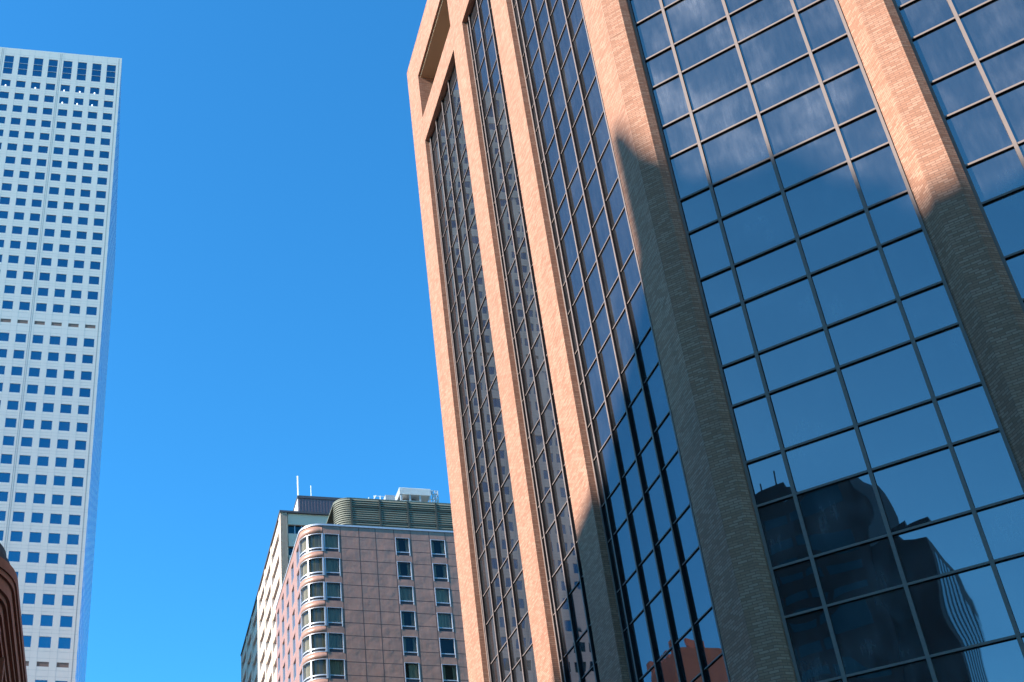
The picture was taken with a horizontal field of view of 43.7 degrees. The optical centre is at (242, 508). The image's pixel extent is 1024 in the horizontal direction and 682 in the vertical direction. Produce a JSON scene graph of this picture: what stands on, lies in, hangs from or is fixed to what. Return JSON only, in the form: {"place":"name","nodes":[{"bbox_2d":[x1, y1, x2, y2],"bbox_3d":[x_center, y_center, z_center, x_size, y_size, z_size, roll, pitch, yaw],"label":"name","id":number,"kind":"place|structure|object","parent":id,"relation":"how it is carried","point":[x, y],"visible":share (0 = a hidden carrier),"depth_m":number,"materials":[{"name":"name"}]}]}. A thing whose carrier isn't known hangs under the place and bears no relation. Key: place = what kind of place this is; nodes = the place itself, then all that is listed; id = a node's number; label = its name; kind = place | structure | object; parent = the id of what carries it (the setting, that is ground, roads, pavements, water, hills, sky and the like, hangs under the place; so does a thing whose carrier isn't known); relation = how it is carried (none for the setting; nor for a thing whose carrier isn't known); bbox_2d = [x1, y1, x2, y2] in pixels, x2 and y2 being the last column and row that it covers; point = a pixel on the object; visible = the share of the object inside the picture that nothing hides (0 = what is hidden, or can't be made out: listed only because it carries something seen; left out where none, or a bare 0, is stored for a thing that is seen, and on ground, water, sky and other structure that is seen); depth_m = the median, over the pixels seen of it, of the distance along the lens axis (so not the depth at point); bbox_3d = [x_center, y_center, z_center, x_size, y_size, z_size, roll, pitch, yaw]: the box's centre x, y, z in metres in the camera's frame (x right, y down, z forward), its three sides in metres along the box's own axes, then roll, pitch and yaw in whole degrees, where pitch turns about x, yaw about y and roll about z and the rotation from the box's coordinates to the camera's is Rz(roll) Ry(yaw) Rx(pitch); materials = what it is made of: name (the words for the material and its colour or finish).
{"place":"outdoors","nodes":[
{"label":"outdoors","id":0,"kind":"place"},
{"bbox_2d":[0,0,450,681],"label":"sky","id":1,"kind":"structure","parent":0,"point":[271,325],"materials":[{"name":"blue"}]},
{"bbox_2d":[240,495,340,681],"bbox_3d":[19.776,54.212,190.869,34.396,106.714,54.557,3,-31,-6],"label":"cream tower","id":2,"kind":"structure","parent":0,"point":[258,654],"depth_m":197.80,"materials":[{"name":"concrete"}]},
{"bbox_2d":[288,525,294,533],"bbox_3d":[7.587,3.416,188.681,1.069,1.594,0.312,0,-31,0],"label":"window","id":3,"kind":"structure","parent":2,"relation":"in","point":[291,529],"depth_m":188.66,"materials":[{"name":"blue glass"}]},
{"bbox_2d":[297,476,298,494],"bbox_3d":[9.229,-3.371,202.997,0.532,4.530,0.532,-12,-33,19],"label":"antenna mast","id":4,"kind":"object","parent":2,"relation":"on","point":[297,485],"visible":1,"depth_m":203.08,"materials":[{"name":"white metal"}]},
{"bbox_2d":[295,526,301,533],"bbox_3d":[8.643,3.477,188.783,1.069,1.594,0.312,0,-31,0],"label":"window","id":5,"kind":"structure","parent":2,"relation":"in","point":[297,528],"depth_m":188.84,"materials":[{"name":"blue glass"}]},
{"bbox_2d":[275,497,468,681],"bbox_3d":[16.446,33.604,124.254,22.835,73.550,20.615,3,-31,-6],"label":"hotel building","id":6,"kind":"structure","parent":0,"point":[370,591],"depth_m":127.36,"materials":[{"name":"pink stone"}]},
{"bbox_2d":[277,632,279,648],"bbox_3d":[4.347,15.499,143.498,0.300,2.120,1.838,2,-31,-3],"label":"flank window","id":7,"kind":"structure","parent":6,"relation":"in","point":[278,637],"depth_m":144.05,"materials":[{"name":"metal"}]},
{"bbox_2d":[278,656,279,672],"bbox_3d":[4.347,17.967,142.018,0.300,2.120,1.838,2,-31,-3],"label":"flank window","id":8,"kind":"structure","parent":6,"relation":"in","point":[279,656],"depth_m":142.55,"materials":[{"name":"metal"}]},
{"bbox_2d":[282,620,283,636],"bbox_3d":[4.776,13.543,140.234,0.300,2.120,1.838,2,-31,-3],"label":"flank window","id":9,"kind":"structure","parent":6,"relation":"in","point":[283,620],"depth_m":140.87,"materials":[{"name":"metal"}]},
{"bbox_2d":[282,641,284,658],"bbox_3d":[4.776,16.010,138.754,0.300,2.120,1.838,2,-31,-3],"label":"flank window","id":10,"kind":"structure","parent":6,"relation":"in","point":[283,645],"depth_m":139.35,"materials":[{"name":"metal"}]},
{"bbox_2d":[286,581,288,598],"bbox_3d":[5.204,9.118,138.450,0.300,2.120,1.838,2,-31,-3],"label":"flank window","id":11,"kind":"structure","parent":6,"relation":"in","point":[287,585],"depth_m":139.01,"materials":[{"name":"metal"}]},
{"bbox_2d":[287,604,288,621],"bbox_3d":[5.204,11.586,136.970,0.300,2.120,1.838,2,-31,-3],"label":"flank window","id":12,"kind":"structure","parent":6,"relation":"in","point":[288,604],"depth_m":137.52,"materials":[{"name":"metal"}]},
{"bbox_2d":[287,627,289,646],"bbox_3d":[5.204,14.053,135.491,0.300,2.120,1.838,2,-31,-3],"label":"flank window","id":13,"kind":"structure","parent":6,"relation":"in","point":[288,631],"depth_m":136.00,"materials":[{"name":"metal"}]},
{"bbox_2d":[288,652,289,669],"bbox_3d":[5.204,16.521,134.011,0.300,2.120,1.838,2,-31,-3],"label":"flank window","id":14,"kind":"structure","parent":6,"relation":"in","point":[289,652],"depth_m":134.53,"materials":[{"name":"metal"}]},
{"bbox_2d":[291,563,293,584],"bbox_3d":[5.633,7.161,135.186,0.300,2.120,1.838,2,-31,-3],"label":"flank window","id":15,"kind":"structure","parent":6,"relation":"in","point":[292,569],"depth_m":135.70,"materials":[{"name":"metal"}]},
{"bbox_2d":[292,589,293,606],"bbox_3d":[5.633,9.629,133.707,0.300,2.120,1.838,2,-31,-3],"label":"flank window","id":16,"kind":"structure","parent":6,"relation":"in","point":[293,589],"depth_m":134.27,"materials":[{"name":"metal"}]},
{"bbox_2d":[292,611,294,629],"bbox_3d":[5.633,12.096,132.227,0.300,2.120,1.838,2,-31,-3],"label":"flank window","id":17,"kind":"structure","parent":6,"relation":"in","point":[293,616],"depth_m":132.82,"materials":[{"name":"metal"}]},
{"bbox_2d":[293,637,295,655],"bbox_3d":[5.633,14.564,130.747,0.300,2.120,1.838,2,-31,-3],"label":"flank window","id":18,"kind":"structure","parent":6,"relation":"in","point":[294,647],"depth_m":131.29,"materials":[{"name":"metal"}]},
{"bbox_2d":[293,661,295,679],"bbox_3d":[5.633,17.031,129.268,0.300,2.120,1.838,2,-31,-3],"label":"flank window","id":19,"kind":"structure","parent":6,"relation":"in","point":[294,665],"depth_m":129.84,"materials":[{"name":"metal"}]},
{"bbox_2d":[296,548,298,565],"bbox_3d":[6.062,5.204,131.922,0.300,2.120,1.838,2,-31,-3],"label":"flank window","id":20,"kind":"structure","parent":6,"relation":"in","point":[297,553],"depth_m":132.58,"materials":[{"name":"metal"}]},
{"bbox_2d":[297,574,299,591],"bbox_3d":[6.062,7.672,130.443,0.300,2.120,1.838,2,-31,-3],"label":"flank window","id":21,"kind":"structure","parent":6,"relation":"in","point":[298,576],"depth_m":130.95,"materials":[{"name":"metal"}]},
{"bbox_2d":[297,597,299,615],"bbox_3d":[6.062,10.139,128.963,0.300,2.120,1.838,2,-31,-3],"label":"flank window","id":22,"kind":"structure","parent":6,"relation":"in","point":[298,600],"depth_m":129.54,"materials":[{"name":"metal"}]},
{"bbox_2d":[298,620,300,639],"bbox_3d":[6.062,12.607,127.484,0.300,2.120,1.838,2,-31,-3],"label":"flank window","id":23,"kind":"structure","parent":6,"relation":"in","point":[299,625],"depth_m":128.03,"materials":[{"name":"glass"}]},
{"bbox_2d":[299,647,301,666],"bbox_3d":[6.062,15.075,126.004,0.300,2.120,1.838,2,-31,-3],"label":"flank window","id":24,"kind":"structure","parent":6,"relation":"in","point":[300,650],"depth_m":126.48,"materials":[{"name":"metal"}]},
{"bbox_2d":[299,533,323,559],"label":"corner window","id":25,"kind":"structure","parent":6,"relation":"in","point":[313,543],"depth_m":129.79,"materials":[{"name":"metal"}]},
{"bbox_2d":[300,557,324,582],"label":"corner window","id":26,"kind":"structure","parent":6,"relation":"in","point":[315,567],"depth_m":128.31,"materials":[{"name":"metal"}]},
{"bbox_2d":[300,582,325,606],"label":"corner window","id":27,"kind":"structure","parent":6,"relation":"in","point":[315,592],"depth_m":126.82,"materials":[{"name":"metal"}]},
{"bbox_2d":[301,607,326,633],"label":"corner window","id":28,"kind":"structure","parent":6,"relation":"in","point":[317,617],"depth_m":125.34,"materials":[{"name":"metal"}]},
{"bbox_2d":[302,632,327,658],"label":"corner window","id":29,"kind":"structure","parent":6,"relation":"in","point":[315,643],"depth_m":123.85,"materials":[{"name":"metal"}]},
{"bbox_2d":[302,659,328,681],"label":"corner window","id":30,"kind":"structure","parent":6,"relation":"in","point":[318,669],"depth_m":122.40,"materials":[{"name":"metal"}]},
{"bbox_2d":[324,533,339,551],"bbox_3d":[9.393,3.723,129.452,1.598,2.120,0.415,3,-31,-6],"label":"window","id":31,"kind":"structure","parent":6,"relation":"in","point":[331,541],"depth_m":129.63,"materials":[{"name":"glass"}]},
{"bbox_2d":[325,557,340,575],"bbox_3d":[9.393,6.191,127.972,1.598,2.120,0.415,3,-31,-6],"label":"window","id":32,"kind":"structure","parent":6,"relation":"in","point":[332,566],"depth_m":128.12,"materials":[{"name":"glass"}]},
{"bbox_2d":[326,582,341,600],"bbox_3d":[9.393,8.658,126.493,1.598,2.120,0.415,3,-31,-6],"label":"window","id":33,"kind":"structure","parent":6,"relation":"in","point":[333,592],"depth_m":126.66,"materials":[{"name":"glass"}]},
{"bbox_2d":[327,607,342,625],"bbox_3d":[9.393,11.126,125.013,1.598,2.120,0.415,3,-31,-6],"label":"window","id":34,"kind":"structure","parent":6,"relation":"in","point":[334,616],"depth_m":125.19,"materials":[{"name":"glass"}]},
{"bbox_2d":[328,632,343,652],"bbox_3d":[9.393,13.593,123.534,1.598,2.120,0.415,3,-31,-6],"label":"window","id":35,"kind":"structure","parent":6,"relation":"in","point":[335,641],"depth_m":123.70,"materials":[{"name":"glass"}]},
{"bbox_2d":[329,659,345,678],"bbox_3d":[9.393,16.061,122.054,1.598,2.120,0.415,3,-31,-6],"label":"window","id":36,"kind":"structure","parent":6,"relation":"in","point":[336,670],"depth_m":122.23,"materials":[{"name":"glass"}]},
{"bbox_2d":[395,537,410,555],"bbox_3d":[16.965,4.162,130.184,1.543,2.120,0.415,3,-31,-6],"label":"window","id":37,"kind":"structure","parent":6,"relation":"in","point":[407,544],"depth_m":130.33,"materials":[{"name":"metal"}]},
{"bbox_2d":[397,561,412,579],"bbox_3d":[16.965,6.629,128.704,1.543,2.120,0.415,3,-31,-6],"label":"window","id":38,"kind":"structure","parent":6,"relation":"in","point":[409,569],"depth_m":128.81,"materials":[{"name":"metal"}]},
{"bbox_2d":[398,586,414,604],"bbox_3d":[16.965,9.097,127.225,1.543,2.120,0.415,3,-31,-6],"label":"window","id":39,"kind":"structure","parent":6,"relation":"in","point":[406,594],"depth_m":127.41,"materials":[{"name":"glass"}]},
{"bbox_2d":[400,611,416,629],"bbox_3d":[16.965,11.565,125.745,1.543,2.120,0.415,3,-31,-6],"label":"window","id":40,"kind":"structure","parent":6,"relation":"in","point":[413,619],"depth_m":125.83,"materials":[{"name":"metal"}]},
{"bbox_2d":[402,636,418,655],"bbox_3d":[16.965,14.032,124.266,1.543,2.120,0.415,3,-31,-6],"label":"window","id":41,"kind":"structure","parent":6,"relation":"in","point":[415,644],"depth_m":124.36,"materials":[{"name":"metal"}]},
{"bbox_2d":[384,487,438,502],"bbox_3d":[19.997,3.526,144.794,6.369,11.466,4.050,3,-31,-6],"label":"cooling tower","id":42,"kind":"structure","parent":6,"relation":"on","point":[413,494],"depth_m":145.87,"materials":[{"name":"white metal"}]},
{"bbox_2d":[404,662,420,681],"bbox_3d":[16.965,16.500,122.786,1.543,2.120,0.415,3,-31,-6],"label":"window","id":43,"kind":"structure","parent":6,"relation":"in","point":[414,670],"depth_m":122.94,"materials":[{"name":"metal"}]},
{"bbox_2d":[430,539,446,557],"bbox_3d":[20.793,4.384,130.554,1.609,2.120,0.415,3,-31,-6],"label":"window","id":44,"kind":"structure","parent":6,"relation":"in","point":[443,548],"depth_m":130.65,"materials":[{"name":"metal"}]},
{"bbox_2d":[432,563,448,581],"bbox_3d":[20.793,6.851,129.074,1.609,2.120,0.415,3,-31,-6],"label":"window","id":45,"kind":"structure","parent":6,"relation":"in","point":[445,569],"depth_m":129.19,"materials":[{"name":"metal"}]},
{"bbox_2d":[434,587,450,606],"bbox_3d":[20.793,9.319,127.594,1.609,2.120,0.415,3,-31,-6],"label":"window","id":46,"kind":"structure","parent":6,"relation":"in","point":[441,595],"depth_m":127.78,"materials":[{"name":"metal"}]},
{"bbox_2d":[437,612,453,631],"bbox_3d":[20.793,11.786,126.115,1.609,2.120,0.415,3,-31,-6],"label":"window","id":47,"kind":"structure","parent":6,"relation":"in","point":[444,621],"depth_m":126.29,"materials":[{"name":"metal"}]},
{"bbox_2d":[439,638,455,657],"bbox_3d":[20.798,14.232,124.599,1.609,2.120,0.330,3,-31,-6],"label":"window","id":48,"kind":"structure","parent":6,"relation":"in","point":[442,654],"depth_m":124.23,"materials":[{"name":"metal"}]},
{"bbox_2d":[441,664,458,681],"bbox_3d":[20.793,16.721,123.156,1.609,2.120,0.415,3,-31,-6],"label":"window","id":49,"kind":"structure","parent":6,"relation":"in","point":[455,672],"depth_m":123.33,"materials":[{"name":"metal"}]},
{"bbox_2d":[407,0,1023,681],"bbox_3d":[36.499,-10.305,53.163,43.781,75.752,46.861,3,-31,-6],"label":"brick tower","id":50,"kind":"structure","parent":0,"point":[727,304],"depth_m":43.21,"materials":[{"name":"brick"}]},
{"label":"ground","id":51,"kind":"structure","parent":0,"visible":0},
{"bbox_2d":[0,543,27,681],"bbox_3d":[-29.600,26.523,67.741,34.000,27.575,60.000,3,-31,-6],"label":"sandstone building","id":52,"kind":"structure","parent":51,"relation":"on","point":[12,661],"depth_m":54.51,"materials":[{"name":"stone"}]},
{"bbox_2d":[0,47,121,681],"bbox_3d":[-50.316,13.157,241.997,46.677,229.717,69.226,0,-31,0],"label":"white tower","id":53,"kind":"structure","parent":51,"relation":"on","point":[59,131],"depth_m":236.91,"materials":[{"name":"concrete"}]},
{"bbox_2d":[0,531,3,540],"bbox_3d":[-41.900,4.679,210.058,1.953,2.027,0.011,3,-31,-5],"label":"window","id":54,"kind":"structure","parent":53,"relation":"in","point":[1,532],"depth_m":210.13,"materials":[{"name":"blue glass"}]},
{"bbox_2d":[0,511,5,520],"bbox_3d":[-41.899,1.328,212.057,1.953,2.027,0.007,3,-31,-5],"label":"window","id":55,"kind":"structure","parent":53,"relation":"in","point":[2,513],"depth_m":212.17,"materials":[{"name":"blue glass"}]},
{"bbox_2d":[3,56,13,73],"bbox_3d":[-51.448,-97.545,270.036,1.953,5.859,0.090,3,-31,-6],"label":"window","id":56,"kind":"structure","parent":53,"relation":"in","point":[8,63],"depth_m":270.05,"materials":[{"name":"blue glass"}]},
{"bbox_2d":[8,551,19,561],"bbox_3d":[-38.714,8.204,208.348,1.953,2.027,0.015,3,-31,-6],"label":"window","id":57,"kind":"structure","parent":53,"relation":"in","point":[14,556],"depth_m":208.37,"materials":[{"name":"blue glass"}]},
{"bbox_2d":[10,531,22,541],"bbox_3d":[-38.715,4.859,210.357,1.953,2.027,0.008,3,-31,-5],"label":"window","id":58,"kind":"structure","parent":53,"relation":"in","point":[15,535],"depth_m":210.36,"materials":[{"name":"blue glass"}]},
{"bbox_2d":[12,512,24,521],"bbox_3d":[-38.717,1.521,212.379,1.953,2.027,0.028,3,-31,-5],"label":"window","id":59,"kind":"structure","parent":53,"relation":"in","point":[17,516],"depth_m":212.38,"materials":[{"name":"blue glass"}]},
{"bbox_2d":[18,57,28,74],"bbox_3d":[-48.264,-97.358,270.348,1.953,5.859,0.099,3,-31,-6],"label":"window","id":60,"kind":"structure","parent":53,"relation":"in","point":[23,62],"depth_m":270.41,"materials":[{"name":"blue glass"}]},
{"bbox_2d":[23,636,30,646],"bbox_3d":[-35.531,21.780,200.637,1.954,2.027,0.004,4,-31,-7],"label":"window","id":61,"kind":"structure","parent":53,"relation":"in","point":[27,639],"depth_m":200.73,"materials":[{"name":"blue glass"}]},
{"bbox_2d":[21,614,32,624],"bbox_3d":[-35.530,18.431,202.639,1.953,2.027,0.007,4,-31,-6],"label":"window","id":62,"kind":"structure","parent":53,"relation":"in","point":[27,619],"depth_m":202.70,"materials":[{"name":"blue glass"}]},
{"bbox_2d":[23,593,35,603],"bbox_3d":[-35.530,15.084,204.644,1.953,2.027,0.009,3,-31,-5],"label":"window","id":63,"kind":"structure","parent":53,"relation":"in","point":[28,598],"depth_m":204.64,"materials":[{"name":"blue glass"}]},
{"bbox_2d":[25,572,37,582],"bbox_3d":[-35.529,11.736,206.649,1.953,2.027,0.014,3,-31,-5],"label":"window","id":64,"kind":"structure","parent":53,"relation":"in","point":[30,577],"depth_m":206.65,"materials":[{"name":"blue glass"}]},
{"bbox_2d":[27,552,38,562],"bbox_3d":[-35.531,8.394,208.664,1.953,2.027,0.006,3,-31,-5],"label":"window","id":65,"kind":"structure","parent":53,"relation":"in","point":[33,557],"depth_m":208.68,"materials":[{"name":"blue glass"}]},
{"bbox_2d":[29,532,40,542],"bbox_3d":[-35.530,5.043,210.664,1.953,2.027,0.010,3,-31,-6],"label":"window","id":66,"kind":"structure","parent":53,"relation":"in","point":[35,537],"depth_m":210.67,"materials":[{"name":"blue glass"}]},
{"bbox_2d":[31,513,42,522],"bbox_3d":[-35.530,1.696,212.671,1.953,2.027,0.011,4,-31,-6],"label":"window","id":67,"kind":"structure","parent":53,"relation":"in","point":[36,517],"depth_m":212.64,"materials":[{"name":"blue glass"}]},
{"bbox_2d":[32,58,42,76],"bbox_3d":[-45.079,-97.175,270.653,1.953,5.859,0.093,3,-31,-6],"label":"window","id":68,"kind":"structure","parent":53,"relation":"in","point":[38,63],"depth_m":270.67,"materials":[{"name":"blue glass"}]},
{"bbox_2d":[38,637,50,647],"bbox_3d":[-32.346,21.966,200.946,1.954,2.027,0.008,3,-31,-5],"label":"window","id":69,"kind":"structure","parent":53,"relation":"in","point":[44,642],"depth_m":200.93,"materials":[{"name":"blue glass"}]},
{"bbox_2d":[40,615,52,625],"bbox_3d":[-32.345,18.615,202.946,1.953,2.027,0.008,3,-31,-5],"label":"window","id":70,"kind":"structure","parent":53,"relation":"in","point":[46,620],"depth_m":203.00,"materials":[{"name":"blue glass"}]},
{"bbox_2d":[42,594,54,604],"bbox_3d":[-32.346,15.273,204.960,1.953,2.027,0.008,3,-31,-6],"label":"window","id":71,"kind":"structure","parent":53,"relation":"in","point":[48,599],"depth_m":204.99,"materials":[{"name":"blue glass"}]},
{"bbox_2d":[44,573,56,583],"bbox_3d":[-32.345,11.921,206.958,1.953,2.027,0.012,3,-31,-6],"label":"window","id":72,"kind":"structure","parent":53,"relation":"in","point":[49,578],"depth_m":206.95,"materials":[{"name":"blue glass"}]},
{"bbox_2d":[46,553,57,563],"bbox_3d":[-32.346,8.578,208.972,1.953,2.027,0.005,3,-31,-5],"label":"window","id":73,"kind":"structure","parent":53,"relation":"in","point":[52,558],"depth_m":208.98,"materials":[{"name":"blue glass"}]},
{"bbox_2d":[47,60,57,77],"bbox_3d":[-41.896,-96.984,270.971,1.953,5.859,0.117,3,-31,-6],"label":"window","id":74,"kind":"structure","parent":53,"relation":"in","point":[52,67],"depth_m":271.04,"materials":[{"name":"blue glass"}]},
{"bbox_2d":[48,533,59,543],"bbox_3d":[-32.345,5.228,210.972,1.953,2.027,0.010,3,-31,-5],"label":"window","id":75,"kind":"structure","parent":53,"relation":"in","point":[54,538],"depth_m":210.98,"materials":[{"name":"blue glass"}]},
{"bbox_2d":[50,514,61,523],"bbox_3d":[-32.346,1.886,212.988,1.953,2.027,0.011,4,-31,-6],"label":"window","id":76,"kind":"structure","parent":53,"relation":"in","point":[54,518],"depth_m":213.00,"materials":[{"name":"blue glass"}]},
{"bbox_2d":[0,80,113,505],"bbox_3d":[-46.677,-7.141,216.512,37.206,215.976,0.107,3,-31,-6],"label":"windows","id":77,"kind":"structure","parent":53,"relation":"in","point":[19,354],"depth_m":241.42,"materials":[{"name":"blue glass"}]},
{"bbox_2d":[58,637,70,648],"bbox_3d":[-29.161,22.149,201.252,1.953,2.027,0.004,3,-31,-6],"label":"window","id":78,"kind":"structure","parent":53,"relation":"in","point":[64,643],"depth_m":201.25,"materials":[{"name":"blue glass"}]},
{"bbox_2d":[60,616,72,626],"bbox_3d":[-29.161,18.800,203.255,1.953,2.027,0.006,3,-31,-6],"label":"window","id":79,"kind":"structure","parent":53,"relation":"in","point":[65,621],"depth_m":203.25,"materials":[{"name":"blue glass"}]},
{"bbox_2d":[62,61,71,78],"bbox_3d":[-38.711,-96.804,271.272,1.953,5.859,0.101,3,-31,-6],"label":"window","id":80,"kind":"structure","parent":53,"relation":"in","point":[67,66],"depth_m":271.30,"materials":[{"name":"blue glass"}]},
{"bbox_2d":[62,595,73,605],"bbox_3d":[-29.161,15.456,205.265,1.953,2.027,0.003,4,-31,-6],"label":"window","id":81,"kind":"structure","parent":53,"relation":"in","point":[67,600],"depth_m":205.29,"materials":[{"name":"blue glass"}]},
{"bbox_2d":[63,574,75,584],"bbox_3d":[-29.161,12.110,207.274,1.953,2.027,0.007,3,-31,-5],"label":"window","id":82,"kind":"structure","parent":53,"relation":"in","point":[68,579],"depth_m":207.30,"materials":[{"name":"blue glass"}]},
{"bbox_2d":[65,554,76,564],"bbox_3d":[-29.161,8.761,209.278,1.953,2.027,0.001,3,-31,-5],"label":"window","id":83,"kind":"structure","parent":53,"relation":"in","point":[71,559],"depth_m":209.29,"materials":[{"name":"blue glass"}]},
{"bbox_2d":[67,534,78,544],"bbox_3d":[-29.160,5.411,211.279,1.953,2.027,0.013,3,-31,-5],"label":"window","id":84,"kind":"structure","parent":53,"relation":"in","point":[72,539],"depth_m":211.29,"materials":[{"name":"blue glass"}]},
{"bbox_2d":[68,515,80,524],"bbox_3d":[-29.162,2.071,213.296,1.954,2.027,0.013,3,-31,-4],"label":"window","id":85,"kind":"structure","parent":53,"relation":"in","point":[73,519],"depth_m":213.31,"materials":[{"name":"blue glass"}]},
{"bbox_2d":[76,62,86,80],"bbox_3d":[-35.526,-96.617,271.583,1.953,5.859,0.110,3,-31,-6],"label":"window","id":86,"kind":"structure","parent":53,"relation":"in","point":[81,71],"depth_m":271.63,"materials":[{"name":"blue glass"}]},
{"bbox_2d":[91,64,100,81],"bbox_3d":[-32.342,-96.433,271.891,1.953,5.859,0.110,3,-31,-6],"label":"window","id":87,"kind":"structure","parent":53,"relation":"in","point":[96,68],"depth_m":271.96,"materials":[{"name":"blue glass"}]},
{"bbox_2d":[106,65,115,82],"bbox_3d":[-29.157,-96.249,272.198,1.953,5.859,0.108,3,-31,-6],"label":"window","id":88,"kind":"structure","parent":53,"relation":"in","point":[110,75],"depth_m":272.23,"materials":[{"name":"blue glass"}]}
]}

